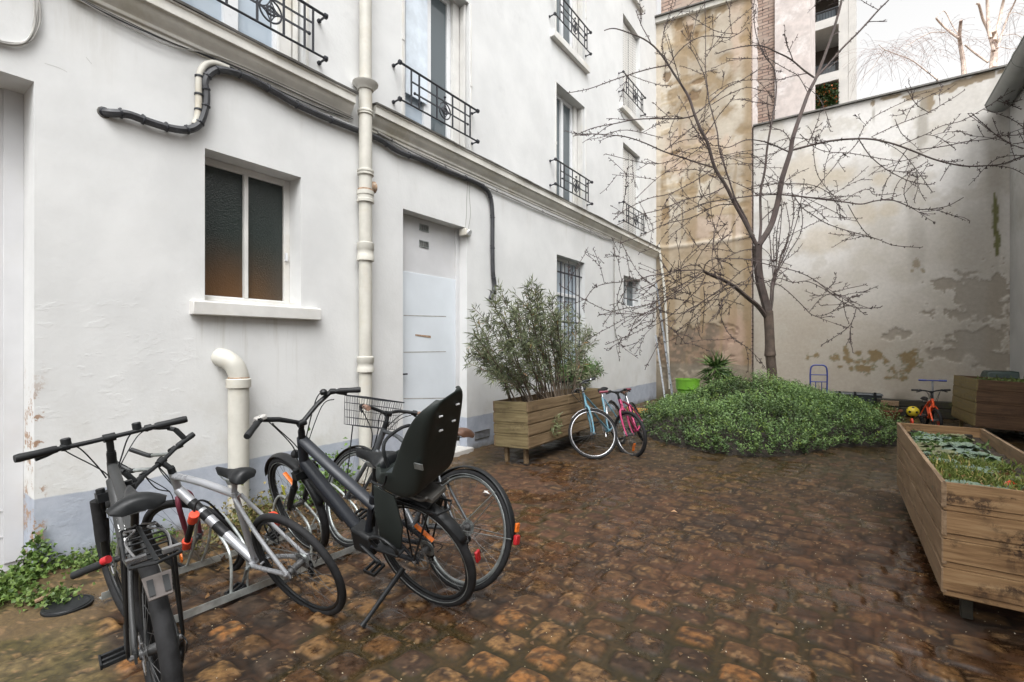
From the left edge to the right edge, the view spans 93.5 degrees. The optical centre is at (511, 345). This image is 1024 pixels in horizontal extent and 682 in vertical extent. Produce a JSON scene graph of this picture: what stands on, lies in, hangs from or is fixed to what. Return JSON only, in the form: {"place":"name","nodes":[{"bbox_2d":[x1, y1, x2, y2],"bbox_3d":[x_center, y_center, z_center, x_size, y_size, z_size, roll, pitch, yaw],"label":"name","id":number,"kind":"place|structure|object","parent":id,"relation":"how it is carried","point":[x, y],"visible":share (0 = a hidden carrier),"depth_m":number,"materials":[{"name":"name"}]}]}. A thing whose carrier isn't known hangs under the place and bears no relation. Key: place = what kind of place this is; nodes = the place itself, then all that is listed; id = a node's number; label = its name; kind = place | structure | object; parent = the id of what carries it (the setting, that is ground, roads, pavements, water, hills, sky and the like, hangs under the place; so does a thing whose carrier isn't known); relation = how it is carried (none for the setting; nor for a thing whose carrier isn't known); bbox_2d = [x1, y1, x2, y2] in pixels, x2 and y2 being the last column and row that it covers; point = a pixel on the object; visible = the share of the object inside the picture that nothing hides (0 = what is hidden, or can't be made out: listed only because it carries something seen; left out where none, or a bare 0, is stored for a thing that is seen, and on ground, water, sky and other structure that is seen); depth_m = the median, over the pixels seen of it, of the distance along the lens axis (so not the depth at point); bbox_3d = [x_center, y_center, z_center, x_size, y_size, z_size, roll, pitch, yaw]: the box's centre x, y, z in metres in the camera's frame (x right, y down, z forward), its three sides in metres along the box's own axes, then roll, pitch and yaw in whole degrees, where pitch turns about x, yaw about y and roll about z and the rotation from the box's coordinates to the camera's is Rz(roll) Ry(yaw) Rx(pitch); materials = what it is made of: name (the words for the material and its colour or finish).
{"place":"outdoors","nodes":[
{"label":"outdoors","id":0,"kind":"place"},
{"bbox_2d":[0,399,1023,681],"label":"cobbled yard","id":1,"kind":"structure","parent":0,"point":[686,593],"depth_m":2.86,"materials":[{"name":"stone"}]},
{"bbox_2d":[0,526,64,606],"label":"ivy patch","id":2,"kind":"object","parent":1,"relation":"on","point":[11,579],"visible":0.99,"depth_m":3.07,"materials":[{"name":"green plant"}]},
{"bbox_2d":[34,594,47,603],"bbox_3d":[-2.706,1.463,2.801,0.032,0.035,0.109,0,0,29],"label":"broken stick","id":3,"kind":"object","parent":1,"relation":"on","point":[38,600],"visible":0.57,"depth_m":2.77,"materials":[{"name":"brown wood"}]},
{"bbox_2d":[40,594,93,616],"bbox_3d":[-2.554,1.495,2.768,0.230,0.022,0.230,0,0,35],"label":"drain cover","id":4,"kind":"object","parent":1,"relation":"on","point":[72,605],"visible":0.93,"depth_m":2.74,"materials":[{"name":"grey metal"}]},
{"bbox_2d":[14,519,178,613],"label":"wall weeds","id":5,"kind":"object","parent":1,"relation":"on","point":[57,593],"depth_m":2.92,"materials":[{"name":"green plant"}]},
{"bbox_2d":[13,416,187,681],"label":"mountain bicycle","id":6,"kind":"object","parent":1,"relation":"on","point":[142,589],"visible":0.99,"depth_m":1.89,"materials":[{"name":"grey paint"}]},
{"bbox_2d":[70,555,111,578],"bbox_3d":[-1.668,0.880,1.908,0.148,0.092,0.031,0,0,-1],"label":"frame pump","id":7,"kind":"object","parent":6,"relation":"hanging from","point":[101,563],"visible":1,"depth_m":1.90,"materials":[{"name":"black plastic"}]},
{"bbox_2d":[99,483,358,622],"bbox_3d":[-1.748,1.271,3.179,0.687,0.419,1.360,0,0,35],"label":"bicycle rack","id":8,"kind":"object","parent":1,"relation":"on","point":[248,589],"visible":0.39,"depth_m":3.08,"materials":[{"name":"grey metal"}]},
{"bbox_2d":[118,426,346,615],"bbox_3d":[-1.671,1.045,2.813,1.707,1.112,0.487,-5,20,30],"label":"hybrid bicycle","id":9,"kind":"object","parent":1,"relation":"on","point":[252,553],"visible":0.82,"depth_m":2.76,"materials":[{"name":"silver metal"}]},
{"bbox_2d":[182,499,224,550],"bbox_3d":[-1.868,1.047,2.858,0.277,0.321,0.196,-5,20,30],"label":"bicycle lock","id":10,"kind":"object","parent":9,"relation":"attached to","point":[192,520],"visible":0.97,"depth_m":2.80,"materials":[{"name":"red plastic"}]},
{"bbox_2d":[264,511,279,544],"bbox_3d":[-1.377,1.046,2.756,0.149,0.202,0.066,0,0,34],"label":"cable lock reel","id":11,"kind":"object","parent":9,"relation":"hanging from","point":[266,530],"visible":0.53,"depth_m":2.73,"materials":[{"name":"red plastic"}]},
{"bbox_2d":[170,481,300,556],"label":"wall weeds","id":12,"kind":"object","parent":1,"relation":"on","point":[235,521],"depth_m":3.92,"materials":[{"name":"green plant"}]},
{"bbox_2d":[283,427,369,507],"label":"wall weeds","id":13,"kind":"object","parent":1,"relation":"on","point":[326,474],"depth_m":4.75,"materials":[{"name":"green plant"}]},
{"bbox_2d":[185,458,469,597],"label":"leaf litter","id":14,"kind":"object","parent":1,"relation":"on","point":[219,542],"visible":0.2,"depth_m":3.62,"materials":[{"name":"brown plant"}]},
{"bbox_2d":[244,387,480,627],"bbox_3d":[-1.000,0.906,2.886,1.876,1.185,0.731,4,21,30],"label":"electric bicycle","id":15,"kind":"object","parent":1,"relation":"on","point":[319,489],"visible":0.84,"depth_m":2.85,"materials":[{"name":"grey paint"}]},
{"bbox_2d":[368,386,462,557],"bbox_3d":[-0.503,0.616,2.487,0.620,0.882,0.458,4,21,30],"label":"child seat","id":16,"kind":"object","parent":15,"relation":"attached to","point":[422,462],"visible":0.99,"depth_m":2.34,"materials":[{"name":"plastic"}]},
{"bbox_2d":[324,395,519,591],"bbox_3d":[-0.711,0.944,3.313,1.860,1.108,0.614,0,-11,35],"label":"city bicycle","id":17,"kind":"object","parent":1,"relation":"on","point":[494,487],"visible":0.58,"depth_m":3.08,"materials":[{"name":"paint"}]},
{"bbox_2d":[493,388,603,463],"bbox_3d":[0.627,1.099,7.012,0.532,0.784,2.331,-2,-1,33],"label":"timber planter","id":18,"kind":"object","parent":1,"relation":"on","point":[525,426],"visible":0.81,"depth_m":6.18,"materials":[{"name":"brown wood"}]},
{"bbox_2d":[462,274,607,401],"bbox_3d":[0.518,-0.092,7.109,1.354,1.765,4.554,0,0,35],"label":"oleander shrub","id":19,"kind":"object","parent":18,"relation":"in","point":[525,346],"visible":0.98,"depth_m":6.30,"materials":[{"name":"green plant"}]},
{"bbox_2d":[550,413,562,437],"bbox_3d":[0.607,1.064,6.351,0.163,0.373,0.388,0,0,35],"label":"self sown sprig","id":20,"kind":"object","parent":18,"relation":"in","point":[554,425],"visible":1,"depth_m":6.34,"materials":[{"name":"green plant"}]},
{"bbox_2d":[557,355,603,382],"bbox_3d":[1.272,0.394,9.369,0.660,0.613,1.467,0,0,35],"label":"shrub","id":21,"kind":"object","parent":18,"relation":"in","point":[592,365],"visible":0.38,"depth_m":9.37,"materials":[{"name":"green plant"}]},
{"bbox_2d":[194,437,908,681],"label":"fallen leaves","id":22,"kind":"object","parent":1,"relation":"on","point":[507,636],"depth_m":2.93,"materials":[{"name":"brown plant"}]},
{"bbox_2d":[116,445,1015,681],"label":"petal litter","id":23,"kind":"object","parent":1,"relation":"on","point":[633,583],"visible":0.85,"depth_m":2.95,"materials":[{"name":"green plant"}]},
{"bbox_2d":[568,377,625,458],"bbox_3d":[1.318,1.004,7.009,0.528,1.057,1.618,-21,-10,28],"label":"ladies bicycle","id":24,"kind":"object","parent":1,"relation":"on","point":[610,425],"visible":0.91,"depth_m":6.57,"materials":[{"name":"blue paint"}]},
{"bbox_2d":[599,388,649,456],"bbox_3d":[1.758,1.047,7.195,0.516,1.024,1.556,-21,-6,19],"label":"childs bicycle","id":25,"kind":"object","parent":1,"relation":"on","point":[635,420],"visible":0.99,"depth_m":6.76,"materials":[{"name":"pink paint"}]},
{"bbox_2d":[655,335,664,396],"bbox_3d":[3.973,0.609,12.866,0.055,1.781,0.790,0,0,-2],"label":"metal rail","id":26,"kind":"object","parent":1,"relation":"on","point":[660,366],"visible":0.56,"depth_m":12.86,"materials":[{"name":"metal"}]},
{"bbox_2d":[655,282,672,394],"bbox_3d":[4.065,-0.112,12.816,0.094,3.224,0.848,0,0,-17],"label":"ladder","id":27,"kind":"object","parent":1,"relation":"on","point":[667,362],"visible":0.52,"depth_m":12.75,"materials":[{"name":"metal"}]},
{"bbox_2d":[675,375,699,406],"bbox_3d":[4.014,1.086,11.000,0.538,0.828,0.538,0,0,35],"label":"plant tub","id":28,"kind":"object","parent":1,"relation":"on","point":[683,384],"visible":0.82,"depth_m":10.80,"materials":[{"name":"plastic"}]},
{"bbox_2d":[695,350,737,389],"bbox_3d":[5.037,0.766,11.818,1.182,1.472,1.123,0,0,-26],"label":"yucca","id":29,"kind":"object","parent":1,"relation":"on","point":[717,365],"visible":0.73,"depth_m":11.74,"materials":[{"name":"green plant"}]},
{"bbox_2d":[627,368,907,456],"bbox_3d":[4.446,0.971,8.678,4.656,1.088,5.388,0,0,35],"label":"ground cover","id":30,"kind":"object","parent":1,"relation":"on","point":[796,393],"visible":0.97,"depth_m":7.59,"materials":[{"name":"green plant"}]},
{"bbox_2d":[559,0,1023,395],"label":"cherry tree","id":31,"kind":"object","parent":30,"relation":"on","point":[765,310],"visible":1,"depth_m":9.25,"materials":[{"name":"brown plant"}]},
{"bbox_2d":[809,364,827,408],"bbox_3d":[7.061,0.969,11.067,0.490,1.063,0.370,0,0,21],"label":"hand truck","id":32,"kind":"object","parent":1,"relation":"on","point":[810,374],"visible":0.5,"depth_m":11.07,"materials":[{"name":"blue paint"}]},
{"bbox_2d":[829,391,882,404],"bbox_3d":[7.803,1.260,10.996,1.034,0.440,0.482,0,0,29],"label":"plastic crate","id":33,"kind":"object","parent":1,"relation":"on","point":[869,396],"visible":0.41,"depth_m":10.72,"materials":[{"name":"black plastic"}]},
{"bbox_2d":[841,398,899,413],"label":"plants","id":34,"kind":"object","parent":1,"relation":"on","point":[875,404],"visible":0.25,"depth_m":10.16,"materials":[{"name":"brown"}]},
{"bbox_2d":[881,400,898,405],"bbox_3d":[8.006,1.226,10.197,0.300,0.100,0.040,0,6,35],"label":"wood offcut","id":35,"kind":"object","parent":34,"relation":"on","point":[893,403],"visible":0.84,"depth_m":10.17,"materials":[{"name":"brown wood"}]},
{"bbox_2d":[874,405,902,419],"bbox_3d":[7.635,1.361,9.792,0.499,0.278,0.499,0,0,35],"label":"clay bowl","id":36,"kind":"object","parent":1,"relation":"on","point":[885,409],"visible":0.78,"depth_m":9.63,"materials":[{"name":"ceramic"}]},
{"bbox_2d":[906,406,919,416],"bbox_3d":[8.398,1.388,10.082,0.224,0.224,0.224,0,0,35],"label":"football","id":37,"kind":"object","parent":1,"relation":"on","point":[912,411],"visible":0.98,"depth_m":10.02,"materials":[{"name":"plastic"}]},
{"bbox_2d":[877,405,958,419],"bbox_3d":[8.593,1.405,10.097,1.600,0.190,0.200,0,0,34],"label":"sleeper","id":38,"kind":"object","parent":1,"relation":"on","point":[946,413],"depth_m":9.85,"materials":[{"name":"brown wood"}]},
{"bbox_2d":[877,398,951,408],"bbox_3d":[8.563,1.230,10.142,1.400,0.140,0.200,0,0,35],"label":"sleeper","id":39,"kind":"object","parent":38,"relation":"on","point":[920,403],"visible":0.46,"depth_m":10.09,"materials":[{"name":"brown wood"}]},
{"bbox_2d":[910,389,950,425],"bbox_3d":[7.511,1.133,8.657,0.556,0.735,1.099,-4,-2,28],"label":"kids bicycle","id":40,"kind":"object","parent":1,"relation":"on","point":[930,411],"visible":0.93,"depth_m":8.53,"materials":[{"name":"orange paint"}]},
{"bbox_2d":[918,379,946,397],"bbox_3d":[8.356,1.083,9.502,0.406,0.834,0.645,0,0,54],"label":"kick scooter","id":41,"kind":"object","parent":1,"relation":"on","point":[932,385],"visible":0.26,"depth_m":9.37,"materials":[{"name":"metal"}]},
{"bbox_2d":[897,422,1023,619],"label":"timber planter","id":42,"kind":"object","parent":1,"relation":"on","point":[971,537],"visible":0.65,"depth_m":2.59,"materials":[{"name":"brown wood"}]},
{"bbox_2d":[911,435,943,442],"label":"cabbage leaf plant","id":43,"kind":"object","parent":42,"relation":"in","point":[924,438],"visible":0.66,"depth_m":4.11,"materials":[{"name":"green plant"}]},
{"bbox_2d":[916,442,943,449],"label":"cabbage leaf plant","id":44,"kind":"object","parent":42,"relation":"in","point":[920,444],"visible":0.7,"depth_m":3.89,"materials":[{"name":"green plant"}]},
{"bbox_2d":[923,451,940,456],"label":"cabbage leaf plant","id":45,"kind":"object","parent":42,"relation":"in","point":[926,453],"visible":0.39,"depth_m":3.62,"materials":[{"name":"green plant"}]},
{"bbox_2d":[924,433,951,438],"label":"cabbage leaf plant","id":46,"kind":"object","parent":42,"relation":"in","point":[947,437],"visible":0.35,"depth_m":4.27,"materials":[{"name":"green plant"}]},
{"bbox_2d":[928,458,960,464],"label":"cabbage leaf plant","id":47,"kind":"object","parent":42,"relation":"in","point":[947,460],"visible":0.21,"depth_m":3.36,"materials":[{"name":"green plant"}]},
{"bbox_2d":[930,449,965,456],"bbox_3d":[3.249,0.823,3.583,0.258,0.071,0.279,0,0,-20],"label":"cabbage leaf plant","id":48,"kind":"object","parent":42,"relation":"in","point":[950,452],"visible":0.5,"depth_m":3.61,"materials":[{"name":"green plant"}]},
{"bbox_2d":[944,434,974,440],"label":"cabbage leaf plant","id":49,"kind":"object","parent":42,"relation":"in","point":[958,435],"visible":0.53,"depth_m":4.29,"materials":[{"name":"green plant"}]},
{"bbox_2d":[945,479,975,484],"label":"cabbage leaf plant","id":50,"kind":"object","parent":42,"relation":"in","point":[948,480],"visible":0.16,"depth_m":2.85,"materials":[{"name":"green plant"}]},
{"bbox_2d":[936,441,989,452],"bbox_3d":[3.552,0.818,3.838,0.319,0.086,0.288,0,0,-8],"label":"cabbage leaf plant","id":51,"kind":"object","parent":42,"relation":"in","point":[960,446],"visible":0.84,"depth_m":3.79,"materials":[{"name":"green plant"}]},
{"bbox_2d":[911,429,1015,466],"bbox_3d":[3.548,0.836,3.833,0.560,0.137,1.488,0,0,35],"label":"weed patch","id":52,"kind":"object","parent":42,"relation":"in","point":[952,439],"visible":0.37,"depth_m":3.97,"materials":[{"name":"green plant"}]},
{"bbox_2d":[945,465,992,473],"bbox_3d":[2.956,0.823,3.130,0.264,0.071,0.242,0,0,23],"label":"cabbage leaf plant","id":53,"kind":"object","parent":42,"relation":"in","point":[979,468],"visible":0.27,"depth_m":3.09,"materials":[{"name":"green plant"}]},
{"bbox_2d":[951,480,986,485],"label":"cabbage leaf plant","id":54,"kind":"object","parent":42,"relation":"in","point":[976,483],"visible":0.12,"depth_m":2.82,"materials":[{"name":"green plant"}]},
{"bbox_2d":[927,452,1023,489],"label":"weed patch","id":55,"kind":"object","parent":42,"relation":"in","point":[996,479],"visible":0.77,"depth_m":3.06,"materials":[{"name":"green plant"}]},
{"bbox_2d":[929,455,1023,490],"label":"leaf litter","id":56,"kind":"object","parent":42,"relation":"in","point":[1006,473],"visible":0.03,"depth_m":2.98,"materials":[{"name":"brown plant"}]},
{"bbox_2d":[953,450,1003,464],"bbox_3d":[3.406,0.820,3.515,0.271,0.081,0.303,0,0,39],"label":"cabbage leaf plant","id":57,"kind":"object","parent":42,"relation":"in","point":[976,454],"visible":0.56,"depth_m":3.48,"materials":[{"name":"green plant"}]},
{"bbox_2d":[951,375,1023,432],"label":"timber planter","id":58,"kind":"object","parent":1,"relation":"on","point":[983,404],"visible":0.98,"depth_m":7.62,"materials":[{"name":"brown wood"}]},
{"bbox_2d":[974,374,1023,381],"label":"weed patch","id":59,"kind":"object","parent":58,"relation":"in","point":[1005,379],"visible":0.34,"depth_m":8.06,"materials":[{"name":"green plant"}]},
{"bbox_2d":[980,370,1019,378],"bbox_3d":[9.541,1.000,9.371,0.545,1.000,0.545,0,0,35],"label":"storage bin","id":60,"kind":"object","parent":1,"relation":"on","point":[1002,374],"visible":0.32,"depth_m":9.20,"materials":[{"name":"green plastic"}]},
{"bbox_2d":[757,0,814,122],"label":"chimney stack building","id":61,"kind":"structure","parent":0,"point":[795,17],"depth_m":14.81,"materials":[{"name":"paint"}]},
{"bbox_2d":[657,0,1023,99],"label":"sky","id":62,"kind":"structure","parent":0,"point":[902,17],"materials":[{"name":"white"}]},
{"label":"ground","id":63,"kind":"structure","parent":0,"visible":0},
{"bbox_2d":[0,0,660,571],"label":"white building","id":64,"kind":"structure","parent":63,"relation":"on","point":[146,272],"depth_m":4.70,"materials":[{"name":"paint"}]},
{"bbox_2d":[0,88,23,571],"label":"door","id":65,"kind":"structure","parent":64,"relation":"in","point":[11,102],"depth_m":3.33,"materials":[{"name":"grey paint"}]},
{"bbox_2d":[0,0,40,46],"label":"telecom cables","id":66,"kind":"object","parent":64,"relation":"attached to","point":[36,24],"visible":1,"depth_m":3.19,"materials":[{"name":"white plastic"}]},
{"bbox_2d":[97,106,108,117],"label":"wall hole","id":67,"kind":"structure","parent":64,"relation":"attached to","point":[99,113],"depth_m":3.50,"materials":[{"name":"concrete"}]},
{"bbox_2d":[191,60,229,123],"bbox_3d":[-2.551,-2.124,4.070,0.064,0.624,0.289,0,0,35],"label":"pipe bend","id":68,"kind":"object","parent":64,"relation":"attached to","point":[204,66],"visible":0.93,"depth_m":3.98,"materials":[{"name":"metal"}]},
{"bbox_2d":[80,0,352,119],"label":"cornice wires","id":69,"kind":"object","parent":64,"relation":"attached to","point":[97,8],"visible":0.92,"depth_m":4.06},
{"bbox_2d":[211,348,250,519],"bbox_3d":[-2.425,0.761,4.181,0.293,1.478,0.194,0,0,0],"label":"vent elbow pipe","id":70,"kind":"object","parent":64,"relation":"attached to","point":[234,367],"visible":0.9,"depth_m":4.11,"materials":[{"name":"metal"}]},
{"bbox_2d":[181,0,327,65],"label":"window","id":71,"kind":"structure","parent":64,"relation":"in","point":[273,23],"depth_m":4.63,"materials":[{"name":"white glass"}]},
{"bbox_2d":[189,157,320,319],"bbox_3d":[-2.399,-0.960,4.500,0.325,1.412,1.167,0,0,35],"label":"window","id":72,"kind":"structure","parent":64,"relation":"in","point":[247,212],"depth_m":4.53,"materials":[{"name":"black glass"}]},
{"bbox_2d":[99,65,496,299],"bbox_3d":[-1.626,-1.562,5.416,0.125,1.756,4.737,0,0,35],"label":"power cable","id":73,"kind":"object","parent":64,"relation":"attached to","point":[199,123],"visible":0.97,"depth_m":4.40,"materials":[{"name":"rubber"}]},
{"bbox_2d":[352,0,378,483],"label":"downpipe","id":74,"kind":"object","parent":64,"relation":"attached to","point":[365,84],"visible":0.99,"depth_m":5.23,"materials":[{"name":"metal"}]},
{"bbox_2d":[403,271,454,437],"bbox_3d":[-1.127,0.255,6.417,0.127,2.390,1.126,0,0,35],"label":"door","id":75,"kind":"structure","parent":64,"relation":"in","point":[428,300],"depth_m":6.41,"materials":[{"name":"paint"}]},
{"bbox_2d":[392,0,479,150],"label":"window","id":76,"kind":"structure","parent":64,"relation":"in","point":[434,37],"depth_m":6.63,"materials":[{"name":"white glass"}]},
{"bbox_2d":[459,228,471,236],"bbox_3d":[-0.650,-1.600,6.831,0.172,0.100,0.120,0,0,35],"label":"door lamp","id":77,"kind":"object","parent":64,"relation":"attached to","point":[465,232],"visible":1,"depth_m":6.79,"materials":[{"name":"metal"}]},
{"bbox_2d":[465,182,470,228],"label":"lamp wires","id":78,"kind":"object","parent":64,"relation":"hanging from","point":[466,206],"visible":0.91,"depth_m":6.85,"materials":[{"name":"white plastic"}]},
{"bbox_2d":[377,131,618,341],"bbox_3d":[0.472,-1.272,8.408,0.050,2.370,7.038,0,0,35],"label":"conduit","id":79,"kind":"object","parent":64,"relation":"attached to","point":[405,147],"visible":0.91,"depth_m":7.84,"materials":[{"name":"metal"}]},
{"bbox_2d":[549,0,591,73],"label":"window","id":80,"kind":"structure","parent":64,"relation":"in","point":[568,36],"depth_m":9.62,"materials":[{"name":"white glass"}]},
{"bbox_2d":[549,81,592,208],"bbox_3d":[1.076,-3.810,9.394,0.398,2.180,1.544,0,0,35],"label":"window","id":81,"kind":"structure","parent":64,"relation":"in","point":[569,183],"depth_m":9.76,"materials":[{"name":"white glass"}]},
{"bbox_2d":[556,258,587,388],"bbox_3d":[1.102,-0.449,9.480,0.280,2.497,1.310,0,0,35],"label":"window","id":82,"kind":"structure","parent":64,"relation":"in","point":[563,277],"depth_m":9.65,"materials":[{"name":"white glass"}]},
{"bbox_2d":[624,278,637,306],"bbox_3d":[2.905,-1.333,12.161,0.155,0.729,1.150,0,0,35],"label":"window","id":83,"kind":"structure","parent":64,"relation":"in","point":[627,295],"depth_m":12.40,"materials":[{"name":"white glass"}]},
{"bbox_2d":[618,22,645,130],"bbox_3d":[2.937,-6.780,11.960,0.298,2.340,1.522,0,0,35],"label":"window","id":84,"kind":"structure","parent":64,"relation":"in","point":[629,43],"depth_m":12.08,"materials":[{"name":"white glass"}]},
{"bbox_2d":[618,148,646,234],"bbox_3d":[2.969,-3.795,11.973,0.260,2.110,1.549,0,0,35],"label":"window","id":85,"kind":"structure","parent":64,"relation":"in","point":[629,225],"depth_m":12.11,"materials":[{"name":"white glass"}]},
{"bbox_2d":[633,0,643,12],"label":"window","id":86,"kind":"structure","parent":64,"relation":"in","point":[636,2],"depth_m":12.30,"materials":[{"name":"white glass"}]},
{"bbox_2d":[655,0,758,398],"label":"tan party wall","id":87,"kind":"structure","parent":63,"relation":"on","point":[735,121],"depth_m":12.81,"materials":[{"name":"paint"}]},
{"bbox_2d":[657,244,669,388],"bbox_3d":[4.220,-0.811,13.358,0.382,4.025,0.070,0,0,35],"label":"rainwater pipe","id":88,"kind":"object","parent":87,"relation":"attached to","point":[665,309],"visible":0.69,"depth_m":13.30,"materials":[{"name":"metal"}]},
{"bbox_2d":[815,0,856,103],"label":"apartment block","id":89,"kind":"structure","parent":63,"relation":"on","point":[845,31],"depth_m":28.06,"materials":[{"name":"paint"}]},
{"bbox_2d":[817,61,835,74],"bbox_3d":[19.764,-16.675,30.299,1.000,2.150,0.070,0,0,35],"label":"window","id":90,"kind":"structure","parent":89,"relation":"in","point":[832,68],"depth_m":30.13,"materials":[{"name":"glass"}]},
{"bbox_2d":[817,9,835,21],"bbox_3d":[19.764,-19.875,30.299,1.000,2.150,0.070,0,0,35],"label":"window","id":91,"kind":"structure","parent":89,"relation":"in","point":[832,13],"depth_m":30.22,"materials":[{"name":"glass"}]},
{"bbox_2d":[815,82,839,109],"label":"balcony plants","id":92,"kind":"object","parent":89,"relation":"on","point":[828,96],"visible":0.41,"depth_m":28.34,"materials":[{"name":"green plant"}]},
{"bbox_2d":[753,64,1009,401],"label":"grey boundary wall","id":93,"kind":"structure","parent":63,"relation":"on","point":[941,296],"depth_m":10.63,"materials":[{"name":"paint"}]},
{"bbox_2d":[831,11,974,98],"bbox_3d":[16.129,-6.331,19.903,6.018,15.662,3.926,0,0,1],"label":"birch tree","id":94,"kind":"object","parent":63,"relation":"on","point":[959,36],"visible":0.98,"depth_m":20.09,"materials":[{"name":"beige plant"}]},
{"bbox_2d":[943,0,1023,69],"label":"birch tree","id":95,"kind":"object","parent":63,"relation":"on","point":[993,36],"visible":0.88,"depth_m":19.20,"materials":[{"name":"beige plant"}]},
{"bbox_2d":[984,36,1023,378],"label":"grey side building","id":96,"kind":"structure","parent":63,"relation":"on","point":[1011,78],"depth_m":9.11,"materials":[{"name":"paint"}]}
]}

